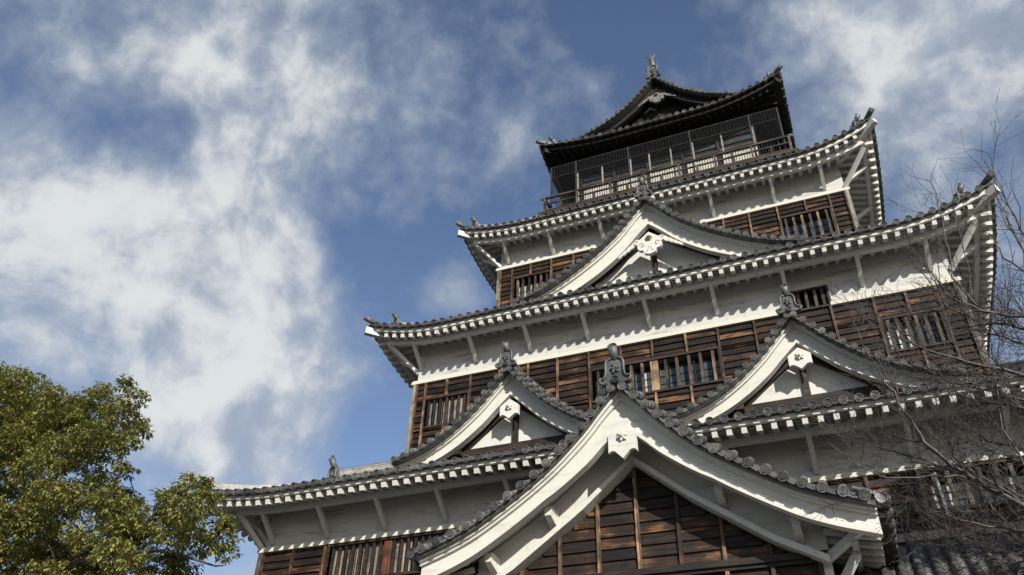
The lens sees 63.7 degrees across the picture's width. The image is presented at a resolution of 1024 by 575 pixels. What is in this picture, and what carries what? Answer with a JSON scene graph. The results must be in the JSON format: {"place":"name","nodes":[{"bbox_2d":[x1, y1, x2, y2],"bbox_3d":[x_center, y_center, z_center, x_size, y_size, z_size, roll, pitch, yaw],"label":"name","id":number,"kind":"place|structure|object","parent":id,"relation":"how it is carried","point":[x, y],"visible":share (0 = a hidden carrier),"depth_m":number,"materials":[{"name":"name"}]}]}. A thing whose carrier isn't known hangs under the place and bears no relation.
{"place":"outdoors","nodes":[
{"label":"outdoors","id":0,"kind":"place"},
{"bbox_2d":[0,361,245,574],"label":"evergreen tree","id":1,"kind":"object","parent":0,"point":[35,428],"visible":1,"depth_m":20.49,"materials":[{"name":"green plant"}]},
{"bbox_2d":[0,0,1023,574],"label":"sky","id":2,"kind":"structure","parent":0,"point":[208,204],"materials":[{"name":"blue"}]},
{"bbox_2d":[195,54,1023,574],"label":"castle keep","id":3,"kind":"structure","parent":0,"point":[615,380],"depth_m":24.05,"materials":[{"name":"paint"}]},
{"bbox_2d":[323,528,455,574],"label":"window","id":4,"kind":"structure","parent":3,"relation":"in","point":[390,557],"depth_m":22.87,"materials":[{"name":"wood"}]},
{"bbox_2d":[422,390,467,428],"bbox_3d":[-2.194,4.263,28.116,1.730,1.180,0.420,-13,-40,18],"label":"window","id":5,"kind":"structure","parent":3,"relation":"in","point":[439,413],"depth_m":28.10,"materials":[{"name":"wood"}]},
{"bbox_2d":[512,270,549,299],"bbox_3d":[0.858,0.102,33.403,1.680,1.350,0.420,-13,-40,18],"label":"window","id":6,"kind":"structure","parent":3,"relation":"in","point":[522,288],"depth_m":33.59,"materials":[{"name":"wood"}]},
{"bbox_2d":[590,346,723,403],"bbox_3d":[4.504,2.834,25.782,4.180,1.240,0.420,-13,-40,18],"label":"window","id":7,"kind":"structure","parent":3,"relation":"in","point":[658,378],"depth_m":25.64,"materials":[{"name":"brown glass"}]},
{"bbox_2d":[780,206,837,239],"bbox_3d":[10.815,-2.156,30.037,1.840,1.320,0.420,-13,-40,18],"label":"window","id":8,"kind":"structure","parent":3,"relation":"in","point":[817,226],"depth_m":30.08,"materials":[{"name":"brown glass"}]},
{"bbox_2d":[790,284,831,311],"bbox_3d":[9.187,0.444,25.251,1.100,0.780,0.420,-13,-40,18],"label":"window","id":9,"kind":"structure","parent":3,"relation":"in","point":[814,302],"depth_m":25.27,"materials":[{"name":"wood"}]},
{"bbox_2d":[880,307,952,353],"bbox_3d":[11.449,1.310,23.395,1.640,1.200,0.420,-13,-40,18],"label":"window","id":10,"kind":"structure","parent":3,"relation":"in","point":[898,343],"depth_m":23.36,"materials":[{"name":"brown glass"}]},
{"bbox_2d":[920,456,1023,512],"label":"window","id":11,"kind":"structure","parent":3,"relation":"in","point":[1020,476],"depth_m":18.19,"materials":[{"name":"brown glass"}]},
{"bbox_2d":[787,89,1023,574],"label":"bare tree","id":12,"kind":"object","parent":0,"point":[1003,493],"visible":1,"depth_m":9.60,"materials":[{"name":"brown wood"}]}
]}

